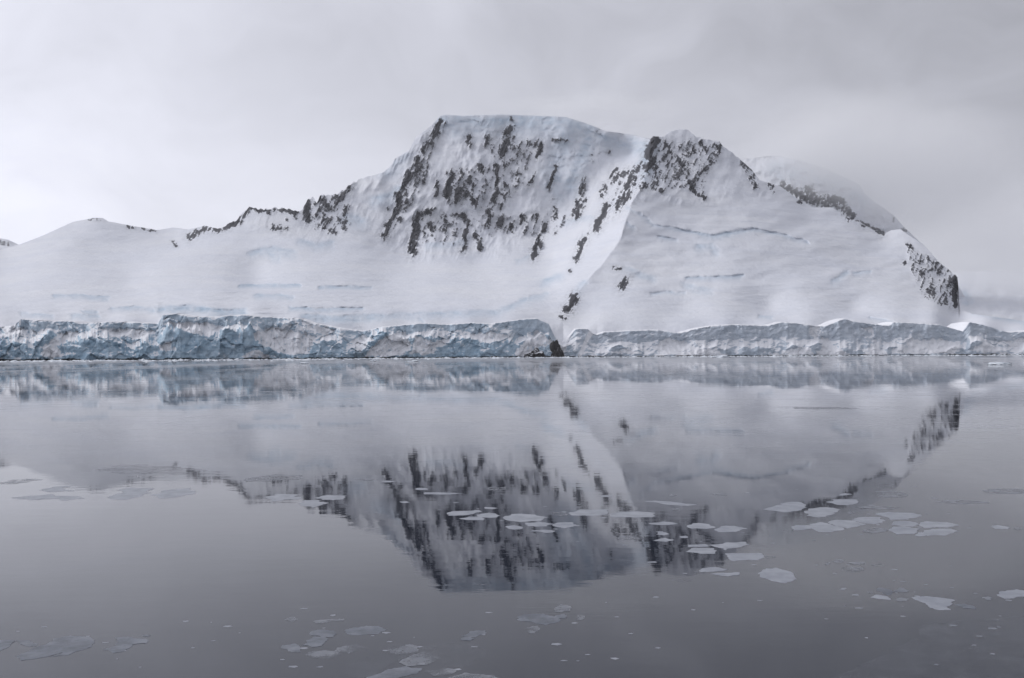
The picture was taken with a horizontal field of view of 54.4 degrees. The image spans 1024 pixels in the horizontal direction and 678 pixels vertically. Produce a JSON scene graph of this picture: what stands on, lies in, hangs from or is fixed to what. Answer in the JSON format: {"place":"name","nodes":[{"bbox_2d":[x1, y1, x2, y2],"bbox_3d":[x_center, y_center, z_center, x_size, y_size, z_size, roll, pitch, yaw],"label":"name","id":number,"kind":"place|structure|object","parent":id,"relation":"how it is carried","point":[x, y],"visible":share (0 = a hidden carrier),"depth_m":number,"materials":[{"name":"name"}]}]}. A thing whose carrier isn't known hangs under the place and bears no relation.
{"place":"outdoors","nodes":[
{"label":"outdoors","id":0,"kind":"place"},
{"bbox_2d":[0,238,17,249],"bbox_3d":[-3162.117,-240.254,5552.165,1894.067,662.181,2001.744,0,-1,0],"label":"hill","id":1,"kind":"structure","parent":0,"point":[5,243],"depth_m":5087.20,"materials":[{"name":"white snow"}]},
{"bbox_2d":[0,355,1023,677],"bbox_3d":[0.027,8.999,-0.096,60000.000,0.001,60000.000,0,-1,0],"label":"water","id":2,"kind":"structure","parent":0,"point":[230,565],"depth_m":54.13,"materials":[{"name":"grey liquid"}]},
{"bbox_2d":[0,640,15,650],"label":"ice floe","id":3,"kind":"object","parent":2,"relation":"on","point":[4,644],"visible":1,"depth_m":30.63,"materials":[{"name":"white ice"}]},
{"bbox_2d":[0,479,39,483],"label":"ice floe","id":4,"kind":"object","parent":2,"relation":"on","point":[19,482],"visible":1,"depth_m":68.16,"materials":[{"name":"grey ice"}]},
{"bbox_2d":[17,640,37,646],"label":"ice floe","id":5,"kind":"object","parent":2,"relation":"on","point":[28,643],"visible":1,"depth_m":30.63,"materials":[{"name":"white ice"}]},
{"bbox_2d":[12,494,84,500],"bbox_3d":[-28.334,9.750,61.055,4.543,0.038,2.397,0,-1,25],"label":"ice floe","id":6,"kind":"object","parent":2,"relation":"on","point":[50,496],"visible":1,"depth_m":61.12,"materials":[{"name":"grey ice"}]},
{"bbox_2d":[16,635,94,660],"bbox_3d":[-13.662,9.375,30.138,1.698,0.038,2.559,0,-1,10],"label":"ice floe","id":7,"kind":"object","parent":2,"relation":"on","point":[64,645],"visible":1,"depth_m":30.19,"materials":[{"name":"white ice"}]},
{"bbox_2d":[42,486,69,491],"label":"ice floe","id":8,"kind":"object","parent":2,"relation":"on","point":[57,489],"visible":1,"depth_m":64.65,"materials":[{"name":"white ice"}]},
{"bbox_2d":[104,636,147,652],"bbox_3d":[-11.844,9.373,30.493,1.214,0.038,1.721,0,-1,0],"label":"ice floe","id":9,"kind":"object","parent":2,"relation":"on","point":[123,644],"visible":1,"depth_m":30.59,"materials":[{"name":"white ice"}]},
{"bbox_2d":[107,487,153,499],"bbox_3d":[-24.040,9.757,62.896,2.341,0.037,5.802,0,-1,-12],"label":"ice floe","id":10,"kind":"object","parent":2,"relation":"on","point":[129,493],"visible":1,"depth_m":62.74,"materials":[{"name":"white ice"}]},
{"bbox_2d":[151,488,195,498],"bbox_3d":[-21.287,9.749,62.914,2.666,0.038,4.706,0,-1,0],"label":"ice floe","id":11,"kind":"object","parent":2,"relation":"on","point":[172,493],"visible":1,"depth_m":62.68,"materials":[{"name":"white ice"}]},
{"bbox_2d":[244,474,302,481],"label":"ice floe","id":12,"kind":"object","parent":2,"relation":"on","point":[253,479],"visible":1,"depth_m":70.45,"materials":[{"name":"grey ice"}]},
{"bbox_2d":[265,494,302,500],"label":"ice floe","id":13,"kind":"object","parent":2,"relation":"on","point":[277,497],"visible":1,"depth_m":60.85,"materials":[{"name":"white ice"}]},
{"bbox_2d":[281,644,300,651],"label":"ice floe","id":14,"kind":"object","parent":2,"relation":"on","point":[293,648],"visible":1,"depth_m":30.13,"materials":[{"name":"white ice"}]},
{"bbox_2d":[298,500,327,506],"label":"ice floe","id":15,"kind":"object","parent":2,"relation":"on","point":[313,503],"visible":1,"depth_m":58.42,"materials":[{"name":"white ice"}]},
{"bbox_2d":[302,636,327,646],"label":"ice floe","id":16,"kind":"object","parent":2,"relation":"on","point":[315,641],"visible":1,"depth_m":30.73,"materials":[{"name":"white ice"}]},
{"bbox_2d":[308,650,335,656],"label":"ice floe","id":17,"kind":"object","parent":2,"relation":"on","point":[320,653],"visible":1,"depth_m":29.53,"materials":[{"name":"white ice"}]},
{"bbox_2d":[309,629,335,636],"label":"ice floe","id":18,"kind":"object","parent":2,"relation":"on","point":[325,633],"visible":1,"depth_m":31.60,"materials":[{"name":"white ice"}]},
{"bbox_2d":[313,619,343,622],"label":"ice floe","id":19,"kind":"object","parent":2,"relation":"on","point":[318,621],"visible":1,"depth_m":33.13,"materials":[{"name":"white ice"}]},
{"bbox_2d":[316,495,345,499],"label":"ice floe","id":20,"kind":"object","parent":2,"relation":"on","point":[331,497],"visible":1,"depth_m":60.80,"materials":[{"name":"white ice"}]},
{"bbox_2d":[335,646,347,650],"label":"ice floe","id":21,"kind":"object","parent":2,"relation":"on","point":[342,648],"visible":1,"depth_m":30.02,"materials":[{"name":"grey ice"}]},
{"bbox_2d":[345,626,386,634],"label":"ice floe","id":22,"kind":"object","parent":2,"relation":"on","point":[365,630],"visible":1,"depth_m":31.94,"materials":[{"name":"white ice"}]},
{"bbox_2d":[366,666,421,677],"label":"ice floe","id":23,"kind":"object","parent":2,"relation":"on","point":[399,672],"visible":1,"depth_m":27.76,"materials":[{"name":"white ice"}]},
{"bbox_2d":[392,645,418,653],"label":"ice floe","id":24,"kind":"object","parent":2,"relation":"on","point":[410,648],"visible":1,"depth_m":29.90,"materials":[{"name":"grey ice"}]},
{"bbox_2d":[399,654,429,665],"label":"ice floe","id":25,"kind":"object","parent":2,"relation":"on","point":[414,660],"visible":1,"depth_m":28.83,"materials":[{"name":"grey ice"}]},
{"bbox_2d":[424,492,462,494],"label":"ice floe","id":26,"kind":"object","parent":2,"relation":"on","point":[440,493],"visible":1,"depth_m":62.35,"materials":[{"name":"white ice"}]},
{"bbox_2d":[433,668,455,675],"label":"ice floe","id":27,"kind":"object","parent":2,"relation":"on","point":[450,670],"visible":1,"depth_m":27.92,"materials":[{"name":"grey ice"}]},
{"bbox_2d":[447,510,481,515],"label":"ice floe","id":28,"kind":"object","parent":2,"relation":"on","point":[454,513],"visible":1,"depth_m":55.03,"materials":[{"name":"white ice"}]},
{"bbox_2d":[460,637,474,640],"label":"ice floe","id":29,"kind":"object","parent":2,"relation":"on","point":[466,638],"visible":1,"depth_m":31.00,"materials":[{"name":"white ice"}]},
{"bbox_2d":[459,517,484,519],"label":"ice floe","id":30,"kind":"object","parent":2,"relation":"on","point":[474,518],"visible":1,"depth_m":53.06,"materials":[{"name":"white ice"}]},
{"bbox_2d":[449,673,496,677],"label":"ice floe","id":31,"kind":"object","parent":2,"relation":"on","point":[484,676],"visible":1,"depth_m":27.41,"materials":[{"name":"grey ice"}]},
{"bbox_2d":[463,630,485,637],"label":"ice floe","id":32,"kind":"object","parent":2,"relation":"on","point":[477,633],"visible":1,"depth_m":31.56,"materials":[{"name":"white ice"}]},
{"bbox_2d":[477,513,499,517],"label":"ice floe","id":33,"kind":"object","parent":2,"relation":"on","point":[489,515],"visible":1,"depth_m":54.02,"materials":[{"name":"white ice"}]},
{"bbox_2d":[0,354,1022,361],"bbox_3d":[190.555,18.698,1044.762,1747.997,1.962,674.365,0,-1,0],"label":"brash ice","id":34,"kind":"structure","parent":2,"relation":"on","point":[208,359],"depth_m":1036.51,"materials":[{"name":"white ice"}]},
{"bbox_2d":[0,313,1023,360],"bbox_3d":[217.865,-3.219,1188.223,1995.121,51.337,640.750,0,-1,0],"label":"glacier","id":35,"kind":"object","parent":2,"relation":"on","point":[177,336],"visible":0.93,"depth_m":1136.35,"materials":[{"name":"white ice"}]},
{"bbox_2d":[16,485,1011,669],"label":"ice crumbs","id":36,"kind":"object","parent":2,"relation":"on","point":[606,602],"visible":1,"depth_m":33.07,"materials":[{"name":"white ice"}]},
{"bbox_2d":[505,525,522,528],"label":"ice floe","id":37,"kind":"object","parent":2,"relation":"on","point":[514,527],"visible":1,"depth_m":50.34,"materials":[{"name":"white ice"}]},
{"bbox_2d":[502,514,547,521],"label":"ice floe","id":38,"kind":"object","parent":2,"relation":"on","point":[521,517],"visible":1,"depth_m":53.31,"materials":[{"name":"white ice"}]},
{"bbox_2d":[528,347,544,356],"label":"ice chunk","id":39,"kind":"object","parent":2,"relation":"on","point":[535,352],"visible":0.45,"depth_m":1161.23,"materials":[{"name":"white ice"}]},
{"bbox_2d":[517,614,560,624],"bbox_3d":[0.884,9.365,33.252,1.183,0.038,1.464,0,-1,-45],"label":"ice floe","id":40,"kind":"object","parent":2,"relation":"on","point":[543,619],"visible":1,"depth_m":33.18,"materials":[{"name":"white ice"}]},
{"bbox_2d":[525,521,552,526],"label":"ice floe","id":41,"kind":"object","parent":2,"relation":"on","point":[539,524],"visible":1,"depth_m":51.19,"materials":[{"name":"white ice"}]},
{"bbox_2d":[529,530,554,532],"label":"ice floe","id":42,"kind":"object","parent":2,"relation":"on","point":[547,531],"visible":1,"depth_m":49.23,"materials":[{"name":"white ice"}]},
{"bbox_2d":[550,340,563,356],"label":"shore rock","id":43,"kind":"object","parent":2,"relation":"on","point":[556,349],"visible":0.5,"depth_m":1176.46,"materials":[{"name":"black stone"}]},
{"bbox_2d":[554,614,566,618],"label":"ice floe","id":44,"kind":"object","parent":2,"relation":"on","point":[562,616],"visible":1,"depth_m":33.53,"materials":[{"name":"white ice"}]},
{"bbox_2d":[554,604,570,611],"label":"ice floe","id":45,"kind":"object","parent":2,"relation":"on","point":[563,608],"visible":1,"depth_m":34.57,"materials":[{"name":"white ice"}]},
{"bbox_2d":[553,522,578,527],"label":"ice floe","id":46,"kind":"object","parent":2,"relation":"on","point":[565,524],"visible":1,"depth_m":51.16,"materials":[{"name":"white ice"}]},
{"bbox_2d":[570,509,608,515],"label":"ice floe","id":47,"kind":"object","parent":2,"relation":"on","point":[580,512],"visible":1,"depth_m":54.91,"materials":[{"name":"white ice"}]},
{"bbox_2d":[610,511,654,517],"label":"ice floe","id":48,"kind":"object","parent":2,"relation":"on","point":[638,514],"visible":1,"depth_m":54.21,"materials":[{"name":"white ice"}]},
{"bbox_2d":[656,531,667,534],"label":"ice floe","id":49,"kind":"object","parent":2,"relation":"on","point":[661,533],"visible":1,"depth_m":48.59,"materials":[{"name":"white ice"}]},
{"bbox_2d":[649,521,676,524],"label":"ice floe","id":50,"kind":"object","parent":2,"relation":"on","point":[664,523],"visible":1,"depth_m":51.36,"materials":[{"name":"white ice"}]},
{"bbox_2d":[654,538,672,541],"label":"ice floe","id":51,"kind":"object","parent":2,"relation":"on","point":[664,539],"visible":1,"depth_m":46.83,"materials":[{"name":"white ice"}]},
{"bbox_2d":[645,501,695,505],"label":"ice floe","id":52,"kind":"object","parent":2,"relation":"on","point":[671,503],"visible":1,"depth_m":58.04,"materials":[{"name":"white ice"}]},
{"bbox_2d":[688,544,707,546],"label":"ice floe","id":53,"kind":"object","parent":2,"relation":"on","point":[702,545],"visible":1,"depth_m":45.59,"materials":[{"name":"white ice"}]},
{"bbox_2d":[687,523,714,528],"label":"ice floe","id":54,"kind":"object","parent":2,"relation":"on","point":[699,526],"visible":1,"depth_m":50.48,"materials":[{"name":"white ice"}]},
{"bbox_2d":[686,548,716,553],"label":"ice floe","id":55,"kind":"object","parent":2,"relation":"on","point":[704,550],"visible":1,"depth_m":44.45,"materials":[{"name":"white ice"}]},
{"bbox_2d":[699,567,726,571],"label":"ice floe","id":56,"kind":"object","parent":2,"relation":"on","point":[711,569],"visible":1,"depth_m":40.61,"materials":[{"name":"white ice"}]},
{"bbox_2d":[712,355,729,357],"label":"ice floe","id":57,"kind":"object","parent":2,"relation":"on","point":[721,356],"visible":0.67,"depth_m":1053.88,"materials":[{"name":"white ice"}]},
{"bbox_2d":[712,572,739,575],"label":"ice floe","id":58,"kind":"object","parent":2,"relation":"on","point":[730,574],"visible":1,"depth_m":39.71,"materials":[{"name":"white ice"}]},
{"bbox_2d":[710,542,748,549],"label":"ice floe","id":59,"kind":"object","parent":2,"relation":"on","point":[726,545],"visible":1,"depth_m":45.58,"materials":[{"name":"white ice"}]},
{"bbox_2d":[714,526,746,531],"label":"ice floe","id":60,"kind":"object","parent":2,"relation":"on","point":[728,529],"visible":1,"depth_m":49.62,"materials":[{"name":"white ice"}]},
{"bbox_2d":[725,553,763,560],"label":"ice floe","id":61,"kind":"object","parent":2,"relation":"on","point":[742,556],"visible":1,"depth_m":43.15,"materials":[{"name":"white ice"}]},
{"bbox_2d":[758,568,795,582],"bbox_3d":[10.541,9.404,39.568,1.493,0.038,2.685,0,-1,0],"label":"ice floe","id":62,"kind":"object","parent":2,"relation":"on","point":[779,575],"visible":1,"depth_m":39.51,"materials":[{"name":"white ice"}]},
{"bbox_2d":[763,502,805,511],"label":"ice floe","id":63,"kind":"object","parent":2,"relation":"on","point":[790,506],"visible":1,"depth_m":56.43,"materials":[{"name":"white ice"}]},
{"bbox_2d":[792,525,814,529],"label":"ice floe","id":64,"kind":"object","parent":2,"relation":"on","point":[800,527],"visible":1,"depth_m":50.11,"materials":[{"name":"white ice"}]},
{"bbox_2d":[804,507,839,516],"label":"ice floe","id":65,"kind":"object","parent":2,"relation":"on","point":[820,512],"visible":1,"depth_m":55.01,"materials":[{"name":"white ice"}]},
{"bbox_2d":[794,407,852,408],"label":"ice floe","id":66,"kind":"object","parent":2,"relation":"on","point":[824,407],"visible":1,"depth_m":151.12,"materials":[{"name":"white ice"}]},
{"bbox_2d":[810,522,843,531],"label":"ice floe","id":67,"kind":"object","parent":2,"relation":"on","point":[822,527],"visible":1,"depth_m":50.09,"materials":[{"name":"white ice"}]},
{"bbox_2d":[828,499,858,504],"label":"ice floe","id":68,"kind":"object","parent":2,"relation":"on","point":[844,501],"visible":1,"depth_m":58.58,"materials":[{"name":"white ice"}]},
{"bbox_2d":[828,520,864,527],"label":"ice floe","id":69,"kind":"object","parent":2,"relation":"on","point":[846,523],"visible":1,"depth_m":51.22,"materials":[{"name":"white ice"}]},
{"bbox_2d":[852,517,884,523],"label":"ice floe","id":70,"kind":"object","parent":2,"relation":"on","point":[872,520],"visible":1,"depth_m":52.11,"materials":[{"name":"white ice"}]},
{"bbox_2d":[863,528,887,532],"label":"ice floe","id":71,"kind":"object","parent":2,"relation":"on","point":[880,530],"visible":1,"depth_m":49.20,"materials":[{"name":"white ice"}]},
{"bbox_2d":[858,506,895,508],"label":"ice floe","id":72,"kind":"object","parent":2,"relation":"on","point":[873,507],"visible":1,"depth_m":56.34,"materials":[{"name":"white ice"}]},
{"bbox_2d":[871,595,890,599],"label":"ice floe","id":73,"kind":"object","parent":2,"relation":"on","point":[881,597],"visible":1,"depth_m":35.97,"materials":[{"name":"white ice"}]},
{"bbox_2d":[880,591,895,594],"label":"ice floe","id":74,"kind":"object","parent":2,"relation":"on","point":[888,593],"visible":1,"depth_m":36.70,"materials":[{"name":"grey ice"}]},
{"bbox_2d":[877,491,907,497],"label":"ice floe","id":75,"kind":"object","parent":2,"relation":"on","point":[886,496],"visible":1,"depth_m":61.31,"materials":[{"name":"grey ice"}]},
{"bbox_2d":[875,512,920,519],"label":"ice floe","id":76,"kind":"object","parent":2,"relation":"on","point":[896,516],"visible":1,"depth_m":53.62,"materials":[{"name":"white ice"}]},
{"bbox_2d":[894,588,908,591],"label":"ice floe","id":77,"kind":"object","parent":2,"relation":"on","point":[901,590],"visible":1,"depth_m":37.01,"materials":[{"name":"white ice"}]},
{"bbox_2d":[896,598,907,600],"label":"ice floe","id":78,"kind":"object","parent":2,"relation":"on","point":[901,599],"visible":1,"depth_m":35.68,"materials":[{"name":"white ice"}]},
{"bbox_2d":[889,526,918,534],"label":"ice floe","id":79,"kind":"object","parent":2,"relation":"on","point":[903,530],"visible":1,"depth_m":49.19,"materials":[{"name":"white ice"}]},
{"bbox_2d":[892,521,917,526],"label":"ice floe","id":80,"kind":"object","parent":2,"relation":"on","point":[906,523],"visible":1,"depth_m":51.16,"materials":[{"name":"white ice"}]},
{"bbox_2d":[915,532,926,535],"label":"ice floe","id":81,"kind":"object","parent":2,"relation":"on","point":[921,534],"visible":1,"depth_m":48.12,"materials":[{"name":"white ice"}]},
{"bbox_2d":[912,596,954,609],"bbox_3d":[15.130,9.344,35.183,1.401,0.037,1.921,0,-1,0],"label":"ice floe","id":82,"kind":"object","parent":2,"relation":"on","point":[937,603],"visible":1,"depth_m":35.37,"materials":[{"name":"white ice"}]},
{"bbox_2d":[918,521,958,527],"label":"ice floe","id":83,"kind":"object","parent":2,"relation":"on","point":[926,524],"visible":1,"depth_m":50.84,"materials":[{"name":"white ice"}]},
{"bbox_2d":[924,529,956,535],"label":"ice floe","id":84,"kind":"object","parent":2,"relation":"on","point":[938,532],"visible":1,"depth_m":48.89,"materials":[{"name":"white ice"}]},
{"bbox_2d":[954,604,975,608],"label":"ice floe","id":85,"kind":"object","parent":2,"relation":"on","point":[967,606],"visible":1,"depth_m":34.68,"materials":[{"name":"white ice"}]},
{"bbox_2d":[987,362,1011,364],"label":"ice floe","id":86,"kind":"object","parent":2,"relation":"on","point":[999,363],"visible":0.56,"depth_m":541.97,"materials":[{"name":"white ice"}]},
{"bbox_2d":[991,525,1009,528],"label":"ice floe","id":87,"kind":"object","parent":2,"relation":"on","point":[999,527],"visible":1,"depth_m":49.94,"materials":[{"name":"white ice"}]},
{"bbox_2d":[983,489,1023,493],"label":"ice floe","id":88,"kind":"object","parent":2,"relation":"on","point":[992,490],"visible":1,"depth_m":62.49,"materials":[{"name":"grey ice"}]},
{"bbox_2d":[997,589,1023,598],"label":"ice floe","id":89,"kind":"object","parent":2,"relation":"on","point":[1008,594],"visible":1,"depth_m":36.36,"materials":[{"name":"white ice"}]},
{"bbox_2d":[0,114,1023,340],"bbox_3d":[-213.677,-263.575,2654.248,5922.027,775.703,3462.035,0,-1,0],"label":"mountain","id":90,"kind":"structure","parent":0,"point":[563,227],"depth_m":2026.21,"materials":[{"name":"white snow"}]},
{"bbox_2d":[0,0,1023,271],"label":"sky","id":91,"kind":"structure","parent":0,"point":[151,114],"materials":[{"name":"grey"}]},
{"bbox_2d":[741,156,964,298],"bbox_3d":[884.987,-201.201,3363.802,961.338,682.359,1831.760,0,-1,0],"label":"snowy mountain","id":92,"kind":"structure","parent":0,"point":[812,185],"depth_m":2834.03,"materials":[{"name":"white snow"}]},
{"bbox_2d":[952,271,1023,320],"bbox_3d":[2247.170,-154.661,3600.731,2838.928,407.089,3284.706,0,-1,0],"label":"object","id":93,"kind":"object","parent":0,"point":[999,294],"visible":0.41,"depth_m":3068.34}
]}

